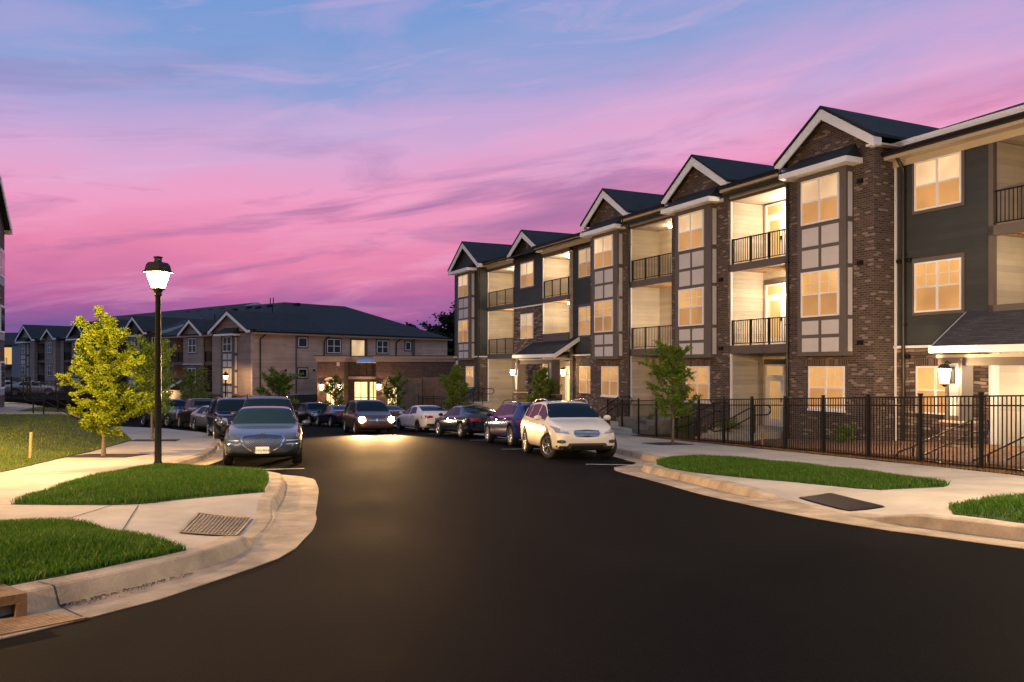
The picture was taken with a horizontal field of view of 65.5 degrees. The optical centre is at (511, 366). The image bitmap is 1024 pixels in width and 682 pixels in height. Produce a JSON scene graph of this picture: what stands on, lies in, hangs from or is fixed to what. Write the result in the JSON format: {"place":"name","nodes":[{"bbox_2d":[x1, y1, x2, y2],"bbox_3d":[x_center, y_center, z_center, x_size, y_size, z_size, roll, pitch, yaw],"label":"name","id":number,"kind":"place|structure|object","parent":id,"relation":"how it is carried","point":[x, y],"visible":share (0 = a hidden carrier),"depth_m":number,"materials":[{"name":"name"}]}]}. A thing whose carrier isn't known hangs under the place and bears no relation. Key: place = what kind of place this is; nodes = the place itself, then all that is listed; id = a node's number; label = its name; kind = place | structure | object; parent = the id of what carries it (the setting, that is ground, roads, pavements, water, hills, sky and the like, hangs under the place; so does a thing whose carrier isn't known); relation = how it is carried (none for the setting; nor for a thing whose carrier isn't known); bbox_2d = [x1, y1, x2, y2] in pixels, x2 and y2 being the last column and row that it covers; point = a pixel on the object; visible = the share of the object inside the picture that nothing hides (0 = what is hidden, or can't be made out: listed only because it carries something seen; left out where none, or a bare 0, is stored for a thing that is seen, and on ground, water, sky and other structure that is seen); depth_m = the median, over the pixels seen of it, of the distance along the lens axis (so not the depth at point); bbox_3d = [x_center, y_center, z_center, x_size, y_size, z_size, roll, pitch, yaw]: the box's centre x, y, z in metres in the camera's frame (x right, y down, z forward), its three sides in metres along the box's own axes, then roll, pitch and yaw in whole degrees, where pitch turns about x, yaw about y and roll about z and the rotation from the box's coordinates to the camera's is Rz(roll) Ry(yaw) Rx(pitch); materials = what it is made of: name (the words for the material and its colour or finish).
{"place":"outdoors","nodes":[
{"label":"outdoors","id":0,"kind":"place"},
{"bbox_2d":[0,402,55,413],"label":"path","id":1,"kind":"structure","parent":0,"point":[5,409],"depth_m":41.59,"materials":[{"name":"concrete"}]},
{"bbox_2d":[0,403,130,471],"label":"lawn","id":2,"kind":"structure","parent":0,"point":[55,439],"depth_m":26.03,"materials":[{"name":"green plant"}]},
{"bbox_2d":[44,412,85,419],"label":"steps","id":3,"kind":"structure","parent":2,"relation":"on","point":[61,413],"depth_m":37.83,"materials":[{"name":"concrete"}]},
{"bbox_2d":[23,393,92,419],"bbox_3d":[-20.844,2.231,36.672,3.989,1.952,0.141,0,0,15],"label":"handrail","id":4,"kind":"object","parent":3,"relation":"on","point":[33,400],"visible":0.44,"depth_m":36.87,"materials":[{"name":"black metal"}]},
{"bbox_2d":[23,380,126,420],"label":"iron fence","id":5,"kind":"object","parent":2,"relation":"on","point":[83,396],"visible":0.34,"depth_m":58.39,"materials":[{"name":"black metal"}]},
{"bbox_2d":[4,393,140,418],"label":"parking lot","id":6,"kind":"structure","parent":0,"point":[47,405],"depth_m":60.20,"materials":[{"name":"black asphalt"}]},
{"bbox_2d":[4,377,30,398],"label":"iron gate","id":7,"kind":"structure","parent":6,"relation":"on","point":[16,388],"depth_m":62.65,"materials":[{"name":"black metal"}]},
{"bbox_2d":[5,381,58,394],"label":"parked car","id":8,"kind":"object","parent":6,"relation":"on","point":[35,388],"visible":0.37,"depth_m":78.26,"materials":[{"name":"silver metal"}]},
{"bbox_2d":[0,516,185,585],"bbox_3d":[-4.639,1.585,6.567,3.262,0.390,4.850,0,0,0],"label":"grass","id":9,"kind":"structure","parent":0,"point":[71,543],"depth_m":7.00,"materials":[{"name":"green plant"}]},
{"bbox_2d":[0,427,270,586],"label":"sidewalk","id":10,"kind":"structure","parent":0,"point":[169,519],"depth_m":11.20,"materials":[{"name":"concrete"}]},
{"bbox_2d":[64,454,147,457],"bbox_3d":[-10.625,2.356,20.900,1.650,0.097,1.400,0,0,0],"label":"tree pit","id":11,"kind":"object","parent":10,"relation":"on","point":[106,456],"visible":0.88,"depth_m":20.45,"materials":[{"name":"brown soil"}]},
{"bbox_2d":[54,305,165,455],"bbox_3d":[-10.604,0.435,20.781,2.836,4.032,2.128,0,0,32],"label":"young tree","id":12,"kind":"object","parent":10,"relation":"on","point":[107,337],"visible":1,"depth_m":20.56,"materials":[{"name":"green plant"}]},
{"bbox_2d":[10,462,269,504],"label":"grass verge","id":13,"kind":"object","parent":10,"relation":"on","point":[121,503],"depth_m":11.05,"materials":[{"name":"green plant"}]},
{"bbox_2d":[142,256,172,463],"bbox_3d":[-7.510,0.026,16.900,0.438,4.730,0.438,0,0,16],"label":"street lamp","id":14,"kind":"object","parent":13,"relation":"on","point":[158,271],"visible":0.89,"depth_m":16.84,"materials":[{"name":"black metal"}]},
{"bbox_2d":[131,439,179,440],"bbox_3d":[-13.350,2.783,29.800,2.100,0.097,1.400,0,0,0],"label":"tree pit","id":15,"kind":"object","parent":10,"relation":"on","point":[153,440],"visible":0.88,"depth_m":29.48,"materials":[{"name":"brown soil"}]},
{"bbox_2d":[118,334,176,439],"bbox_3d":[-13.446,0.836,29.850,2.151,4.094,2.124,0,0,0],"label":"young tree","id":16,"kind":"object","parent":15,"relation":"on","point":[149,362],"visible":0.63,"depth_m":29.61,"materials":[{"name":"green plant"}]},
{"bbox_2d":[135,357,176,432],"bbox_3d":[-16.910,1.345,37.627,1.843,3.816,2.015,0,0,-29],"label":"young tree","id":17,"kind":"object","parent":10,"relation":"on","point":[170,374],"visible":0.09,"depth_m":37.38,"materials":[{"name":"green plant"}]},
{"bbox_2d":[179,512,251,535],"bbox_3d":[-3.570,1.920,9.590,0.717,0.151,1.740,0,0,-12],"label":"drain grate","id":18,"kind":"object","parent":10,"relation":"on","point":[199,523],"visible":1,"depth_m":9.54,"materials":[{"name":"brown"}]},
{"bbox_2d":[322,374,347,405],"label":"young tree","id":19,"kind":"object","parent":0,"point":[328,388],"visible":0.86,"depth_m":65.90,"materials":[{"name":"green plant"}]},
{"bbox_2d":[0,418,1023,681],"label":"road","id":20,"kind":"structure","parent":0,"point":[428,556],"depth_m":6.25,"materials":[{"name":"black asphalt"}]},
{"bbox_2d":[0,426,318,639],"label":"kerb","id":21,"kind":"structure","parent":20,"relation":"on","point":[291,517],"depth_m":7.11,"materials":[{"name":"concrete"}]},
{"bbox_2d":[0,583,26,617],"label":"storm drain inlet","id":22,"kind":"object","parent":21,"relation":"in","point":[15,599],"visible":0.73,"depth_m":5.59,"materials":[{"name":"concrete"}]},
{"bbox_2d":[0,613,88,635],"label":"gutter grate","id":23,"kind":"object","parent":21,"relation":"on","point":[23,623],"visible":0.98,"depth_m":5.44,"materials":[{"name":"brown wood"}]},
{"bbox_2d":[59,572,192,608],"bbox_3d":[-3.029,1.792,6.412,0.197,0.067,1.309,0,0,24],"label":"gutter grit","id":24,"kind":"object","parent":21,"relation":"on","point":[64,604],"visible":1,"depth_m":6.22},
{"bbox_2d":[137,399,185,426],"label":"parked car","id":25,"kind":"object","parent":20,"relation":"on","point":[169,418],"visible":0.38,"depth_m":53.59,"materials":[{"name":"black paint"}]},
{"bbox_2d":[173,367,216,401],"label":"young tree","id":26,"kind":"object","parent":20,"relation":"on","point":[190,381],"visible":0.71,"depth_m":67.92,"materials":[{"name":"green plant"}]},
{"bbox_2d":[178,398,213,428],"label":"parked car","id":27,"kind":"object","parent":20,"relation":"on","point":[190,406],"visible":0.39,"depth_m":49.23,"materials":[{"name":"grey paint"}]},
{"bbox_2d":[190,405,208,429],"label":"parked car","id":28,"kind":"object","parent":20,"relation":"on","point":[197,418],"visible":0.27,"depth_m":45.01,"materials":[{"name":"silver metal"}]},
{"bbox_2d":[206,398,245,438],"bbox_3d":[-11.704,2.216,33.652,2.420,1.784,5.100,1,-3,-25],"label":"parked car","id":29,"kind":"object","parent":20,"relation":"on","point":[221,409],"visible":0.45,"depth_m":32.56,"materials":[{"name":"black paint"}]},
{"bbox_2d":[217,406,310,464],"bbox_3d":[-6.619,1.794,21.381,2.324,1.450,5.028,1,-3,-16],"label":"parked car","id":30,"kind":"object","parent":20,"relation":"on","point":[262,431],"visible":1,"depth_m":19.47,"materials":[{"name":"grey metal"}]},
{"bbox_2d":[230,394,304,419],"bbox_3d":[-8.553,1.901,27.854,2.421,1.858,5.100,1,-3,-17],"label":"parked car","id":31,"kind":"object","parent":20,"relation":"on","point":[267,401],"visible":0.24,"depth_m":27.24,"materials":[{"name":"black metal"}]},
{"bbox_2d":[253,366,303,403],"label":"young tree","id":32,"kind":"object","parent":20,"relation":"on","point":[278,382],"visible":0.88,"depth_m":63.81,"materials":[{"name":"green plant"}]},
{"bbox_2d":[295,402,326,424],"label":"parked car","id":33,"kind":"object","parent":20,"relation":"on","point":[309,409],"visible":0.57,"depth_m":57.25,"materials":[{"name":"blue paint"}]},
{"bbox_2d":[316,405,345,426],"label":"parked car","id":34,"kind":"object","parent":20,"relation":"on","point":[331,415],"visible":0.64,"depth_m":53.26,"materials":[{"name":"blue paint"}]},
{"bbox_2d":[342,400,394,433],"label":"minivan","id":35,"kind":"object","parent":20,"relation":"on","point":[359,415],"visible":1,"depth_m":40.62,"materials":[{"name":"brown paint"}]},
{"bbox_2d":[386,405,404,424],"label":"parked car","id":36,"kind":"object","parent":20,"relation":"on","point":[397,410],"visible":0.18,"depth_m":50.64,"materials":[{"name":"grey paint"}]},
{"bbox_2d":[382,371,410,409],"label":"young tree","id":37,"kind":"object","parent":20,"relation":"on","point":[393,381],"visible":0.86,"depth_m":61.87,"materials":[{"name":"green plant"}]},
{"bbox_2d":[396,405,447,431],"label":"parked car","id":38,"kind":"object","parent":20,"relation":"on","point":[419,417],"visible":0.81,"depth_m":43.56,"materials":[{"name":"white paint"}]},
{"bbox_2d":[434,405,496,437],"bbox_3d":[-2.096,2.569,37.526,2.324,1.450,5.000,1,-3,-25],"label":"parked car","id":39,"kind":"object","parent":20,"relation":"on","point":[462,421],"visible":0.79,"depth_m":36.14,"materials":[{"name":"blue paint"}]},
{"bbox_2d":[484,399,545,445],"bbox_3d":[0.354,2.106,30.229,2.285,1.676,4.746,1,-3,-19],"label":"parked car","id":40,"kind":"object","parent":20,"relation":"on","point":[504,420],"visible":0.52,"depth_m":29.17,"materials":[{"name":"blue paint"}]},
{"bbox_2d":[521,398,616,458],"bbox_3d":[1.550,1.787,23.588,2.285,1.676,4.774,1,-3,-12],"label":"parked car","id":41,"kind":"object","parent":20,"relation":"on","point":[552,429],"visible":1,"depth_m":22.09,"materials":[{"name":"beige paint"}]},
{"bbox_2d":[394,425,1023,548],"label":"kerb","id":42,"kind":"structure","parent":20,"relation":"on","point":[997,533],"depth_m":10.88,"materials":[{"name":"concrete"}]},
{"bbox_2d":[0,0,1023,332],"label":"sky","id":43,"kind":"structure","parent":0,"point":[320,152],"materials":[{"name":"purple"}]},
{"bbox_2d":[655,454,950,489],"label":"grass","id":44,"kind":"structure","parent":0,"point":[757,467],"depth_m":14.72,"materials":[{"name":"green plant"}]},
{"bbox_2d":[615,435,1023,523],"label":"sidewalk","id":45,"kind":"structure","parent":0,"point":[966,484],"depth_m":13.94,"materials":[{"name":"concrete"}]},
{"bbox_2d":[438,365,469,410],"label":"young tree","id":46,"kind":"object","parent":45,"relation":"on","point":[456,375],"visible":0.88,"depth_m":50.79,"materials":[{"name":"green plant"}]},
{"bbox_2d":[459,401,506,410],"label":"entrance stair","id":47,"kind":"object","parent":45,"relation":"on","point":[494,405],"visible":0.04,"depth_m":50.08,"materials":[{"name":"concrete"}]},
{"bbox_2d":[524,366,561,401],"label":"young tree","id":48,"kind":"object","parent":45,"relation":"on","point":[547,385],"visible":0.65,"depth_m":42.34,"materials":[{"name":"green plant"}]},
{"bbox_2d":[645,442,694,444],"bbox_3d":[5.288,2.661,27.247,1.261,0.121,1.649,0,0,-14],"label":"tree pit","id":49,"kind":"object","parent":45,"relation":"on","point":[662,443],"visible":0.84,"depth_m":27.22,"materials":[{"name":"brown soil"}]},
{"bbox_2d":[637,339,702,443],"bbox_3d":[5.314,0.891,27.332,2.520,3.735,2.014,0,0,-44],"label":"young tree","id":50,"kind":"object","parent":49,"relation":"on","point":[668,368],"visible":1,"depth_m":27.14,"materials":[{"name":"green plant"}]},
{"bbox_2d":[799,493,883,510],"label":"tactile paving","id":51,"kind":"structure","parent":45,"relation":"on","point":[839,502],"depth_m":11.71,"materials":[{"name":"grey metal"}]},
{"bbox_2d":[634,434,1023,474],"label":"yard","id":52,"kind":"structure","parent":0,"point":[781,441],"depth_m":21.34,"materials":[{"name":"brown plant"}]},
{"bbox_2d":[610,416,669,435],"bbox_3d":[6.134,3.024,35.934,3.360,1.348,3.000,0,0,-26],"label":"entrance stair","id":53,"kind":"object","parent":52,"relation":"on","point":[620,430],"visible":0.16,"depth_m":34.78,"materials":[{"name":"concrete"}]},
{"bbox_2d":[674,402,729,437],"bbox_3d":[7.222,2.098,30.359,2.788,1.404,0.050,0,0,-26],"label":"handrail","id":54,"kind":"object","parent":52,"relation":"on","point":[700,418],"visible":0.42,"depth_m":30.35,"materials":[{"name":"black metal"}]},
{"bbox_2d":[695,425,783,442],"bbox_3d":[9.042,2.875,29.843,3.360,1.050,2.700,0,0,-26],"label":"entrance stair","id":55,"kind":"object","parent":52,"relation":"on","point":[781,431],"visible":0.07,"depth_m":29.19,"materials":[{"name":"concrete"}]},
{"bbox_2d":[710,406,769,440],"bbox_3d":[8.170,2.098,28.374,2.788,1.404,0.050,0,0,-26],"label":"handrail","id":56,"kind":"object","parent":52,"relation":"on","point":[740,422],"visible":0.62,"depth_m":28.29,"materials":[{"name":"black metal"}]},
{"bbox_2d":[607,392,1023,475],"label":"iron fence","id":57,"kind":"object","parent":52,"relation":"on","point":[636,416],"visible":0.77,"depth_m":20.45,"materials":[{"name":"black metal"}]},
{"bbox_2d":[631,434,1023,474],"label":"pine straw","id":58,"kind":"object","parent":52,"relation":"on","point":[944,465],"visible":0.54,"depth_m":20.13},
{"bbox_2d":[831,422,855,441],"bbox_3d":[10.609,2.192,25.340,0.850,0.855,0.821,0,0,0],"label":"shrub","id":59,"kind":"object","parent":52,"relation":"on","point":[844,433],"visible":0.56,"depth_m":25.30,"materials":[{"name":"green plant"}]},
{"bbox_2d":[948,492,1023,522],"bbox_3d":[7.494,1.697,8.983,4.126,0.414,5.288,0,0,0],"label":"grass","id":60,"kind":"structure","parent":0,"point":[1006,502],"depth_m":9.91,"materials":[{"name":"green plant"}]},
{"bbox_3d":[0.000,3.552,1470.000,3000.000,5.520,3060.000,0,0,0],"label":"ground","id":61,"kind":"structure","parent":0,"visible":0},
{"bbox_2d":[0,177,12,407],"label":"apartment building","id":62,"kind":"structure","parent":61,"relation":"on","point":[5,225],"depth_m":43.58,"materials":[{"name":"brown"}]},
{"bbox_2d":[0,248,4,277],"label":"window","id":63,"kind":"structure","parent":62,"relation":"in","point":[2,253],"depth_m":43.37,"materials":[{"name":"pink glass"}]},
{"bbox_2d":[0,305,4,332],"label":"window","id":64,"kind":"structure","parent":62,"relation":"in","point":[2,308],"depth_m":43.37,"materials":[{"name":"grey glass"}]},
{"bbox_2d":[0,361,4,388],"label":"window","id":65,"kind":"structure","parent":62,"relation":"in","point":[2,363],"depth_m":43.37,"materials":[{"name":"grey glass"}]},
{"bbox_2d":[4,333,18,380],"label":"apartment building","id":66,"kind":"structure","parent":61,"relation":"on","point":[11,353],"depth_m":127.98,"materials":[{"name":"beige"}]},
{"bbox_2d":[14,297,453,411],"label":"apartment building","id":67,"kind":"structure","parent":61,"relation":"on","point":[244,345],"depth_m":84.54,"materials":[{"name":"beige"}]},
{"bbox_2d":[188,337,196,353],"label":"window","id":68,"kind":"structure","parent":67,"relation":"in","point":[192,341],"depth_m":83.47,"materials":[{"name":"grey glass"}]},
{"bbox_2d":[223,336,230,351],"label":"window","id":69,"kind":"structure","parent":67,"relation":"in","point":[226,340],"depth_m":77.56,"materials":[{"name":"black glass"}]},
{"bbox_2d":[297,336,307,347],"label":"window","id":70,"kind":"structure","parent":67,"relation":"in","point":[302,341],"depth_m":79.59,"materials":[{"name":"white glass"}]},
{"bbox_2d":[326,337,341,353],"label":"window","id":71,"kind":"structure","parent":67,"relation":"in","point":[333,345],"depth_m":82.42,"materials":[{"name":"black glass"}]},
{"bbox_2d":[376,339,388,354],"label":"window","id":72,"kind":"structure","parent":67,"relation":"in","point":[382,345],"depth_m":87.27,"materials":[{"name":"glass"}]},
{"bbox_2d":[314,355,454,404],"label":"clubhouse","id":73,"kind":"structure","parent":61,"relation":"on","point":[363,377],"depth_m":72.00,"materials":[{"name":"brown brick"},{"name":"black painted metal"},{"name":"bright glass"}]},
{"bbox_2d":[354,381,367,399],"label":"window","id":74,"kind":"structure","parent":73,"relation":"in","point":[360,387],"depth_m":73.57,"materials":[{"name":"glass"}]},
{"bbox_2d":[369,381,375,399],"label":"window","id":75,"kind":"structure","parent":73,"relation":"in","point":[372,384],"depth_m":73.57,"materials":[{"name":"glass"}]},
{"bbox_2d":[397,378,421,410],"bbox_3d":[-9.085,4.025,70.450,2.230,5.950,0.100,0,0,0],"label":"timber fence","id":76,"kind":"object","parent":61,"relation":"on","point":[409,397],"visible":0.33,"depth_m":70.41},
{"bbox_2d":[417,301,454,342],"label":"dark tree","id":77,"kind":"object","parent":61,"relation":"on","point":[447,320],"visible":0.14,"depth_m":122.88,"materials":[{"name":"green plant"}]},
{"bbox_2d":[418,327,454,354],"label":"dark tree","id":78,"kind":"object","parent":61,"relation":"on","point":[450,347],"visible":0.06,"depth_m":117.53,"materials":[{"name":"green plant"}]},
{"bbox_2d":[423,377,453,406],"bbox_3d":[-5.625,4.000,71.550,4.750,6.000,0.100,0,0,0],"label":"timber fence","id":79,"kind":"object","parent":61,"relation":"on","point":[433,386],"visible":0.12,"depth_m":71.50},
{"bbox_2d":[447,102,1023,447],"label":"apartment building","id":80,"kind":"structure","parent":61,"relation":"on","point":[832,252],"depth_m":27.66,"materials":[{"name":"brown brick"}]},
{"bbox_2d":[458,274,467,297],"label":"window","id":81,"kind":"structure","parent":80,"relation":"in","point":[462,280],"depth_m":54.93,"materials":[{"name":"orange glass"}]},
{"bbox_2d":[458,319,467,342],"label":"window","id":82,"kind":"structure","parent":80,"relation":"in","point":[462,324],"depth_m":54.93,"materials":[{"name":"glass"}]},
{"bbox_2d":[466,366,473,386],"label":"window","id":83,"kind":"structure","parent":80,"relation":"in","point":[469,369],"depth_m":54.58,"materials":[{"name":"glass"}]},
{"bbox_2d":[520,313,532,338],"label":"window","id":84,"kind":"structure","parent":80,"relation":"in","point":[526,320],"depth_m":48.12,"materials":[{"name":"orange glass"}]},
{"bbox_2d":[520,258,534,289],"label":"window","id":85,"kind":"structure","parent":80,"relation":"in","point":[527,267],"depth_m":48.10,"materials":[{"name":"orange glass"}]},
{"bbox_2d":[578,245,589,279],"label":"window","id":86,"kind":"structure","parent":80,"relation":"in","point":[583,252],"depth_m":42.62,"materials":[{"name":"orange glass"}]},
{"bbox_2d":[578,303,589,336],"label":"window","id":87,"kind":"structure","parent":80,"relation":"in","point":[584,309],"depth_m":42.62,"materials":[{"name":"orange glass"}]},
{"bbox_2d":[579,366,589,393],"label":"window","id":88,"kind":"structure","parent":80,"relation":"in","point":[584,371],"depth_m":42.59,"materials":[{"name":"glass"}]},
{"bbox_2d":[594,234,612,268],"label":"window","id":89,"kind":"structure","parent":80,"relation":"in","point":[603,246],"depth_m":38.60,"materials":[{"name":"orange glass"}]},
{"bbox_2d":[594,299,612,332],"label":"window","id":90,"kind":"structure","parent":80,"relation":"in","point":[603,310],"depth_m":38.60,"materials":[{"name":"orange glass"}]},
{"bbox_2d":[601,366,618,395],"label":"window","id":91,"kind":"structure","parent":80,"relation":"in","point":[609,374],"depth_m":38.65,"materials":[{"name":"glass"}]},
{"bbox_2d":[678,209,703,251],"bbox_3d":[7.319,-5.530,32.602,0.053,1.500,1.600,0,0,-26],"label":"window","id":92,"kind":"structure","parent":80,"relation":"in","point":[690,225],"depth_m":32.55,"materials":[{"name":"orange glass"}]},
{"bbox_2d":[678,287,703,326],"bbox_3d":[7.319,-2.415,32.602,0.053,1.530,1.600,0,0,-26],"label":"window","id":93,"kind":"structure","parent":80,"relation":"in","point":[690,301],"depth_m":32.55,"materials":[{"name":"orange glass"}]},
{"bbox_2d":[686,366,709,401],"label":"window","id":94,"kind":"structure","parent":80,"relation":"in","point":[701,385],"depth_m":32.54,"materials":[{"name":"glass"}]},
{"bbox_2d":[801,172,838,225],"bbox_3d":[10.229,-5.530,26.497,0.053,1.500,1.600,0,0,-26],"label":"window","id":95,"kind":"structure","parent":80,"relation":"in","point":[820,195],"depth_m":26.46,"materials":[{"name":"orange glass"}]},
{"bbox_2d":[801,268,838,317],"bbox_3d":[10.229,-2.415,26.497,0.053,1.530,1.600,0,0,-26],"label":"window","id":96,"kind":"structure","parent":80,"relation":"in","point":[819,289],"depth_m":26.46,"materials":[{"name":"orange glass"}]},
{"bbox_2d":[808,366,844,410],"bbox_3d":[10.510,0.725,26.653,0.053,1.450,1.520,0,0,-26],"label":"window","id":97,"kind":"structure","parent":80,"relation":"in","point":[829,381],"depth_m":26.61,"materials":[{"name":"glass"}]},
{"bbox_2d":[916,366,944,414],"bbox_3d":[12.760,0.725,23.982,0.053,1.450,1.320,0,0,-26],"label":"window","id":98,"kind":"structure","parent":80,"relation":"in","point":[927,377],"depth_m":24.14,"materials":[{"name":"glass"}]},
{"bbox_2d":[912,150,964,214],"bbox_3d":[12.796,-5.553,23.959,0.053,1.725,1.720,0,0,-26],"label":"window","id":99,"kind":"structure","parent":80,"relation":"in","point":[938,183],"depth_m":23.89,"materials":[{"name":"glass"}]},
{"bbox_2d":[912,252,964,315],"bbox_3d":[12.796,-2.438,23.959,0.053,1.755,1.720,0,0,-26],"label":"window","id":100,"kind":"structure","parent":80,"relation":"in","point":[938,282],"depth_m":23.89,"materials":[{"name":"orange glass"}]},
{"bbox_3d":[13.540,2.640,20.466,3.520,0.596,2.300,0,0,-26],"label":"entrance stair","id":101,"kind":"object","parent":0,"visible":0},
{"bbox_2d":[895,418,988,463],"bbox_3d":[11.158,1.940,20.548,3.638,1.088,0.050,0,0,-26],"label":"handrail","id":102,"kind":"object","parent":101,"relation":"on","point":[987,420],"visible":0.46,"depth_m":20.65,"materials":[{"name":"black metal"}]},
{"bbox_2d":[971,436,1023,462],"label":"handrail","id":103,"kind":"object","parent":101,"relation":"on","point":[1009,458],"visible":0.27,"depth_m":18.56,"materials":[{"name":"black metal"}]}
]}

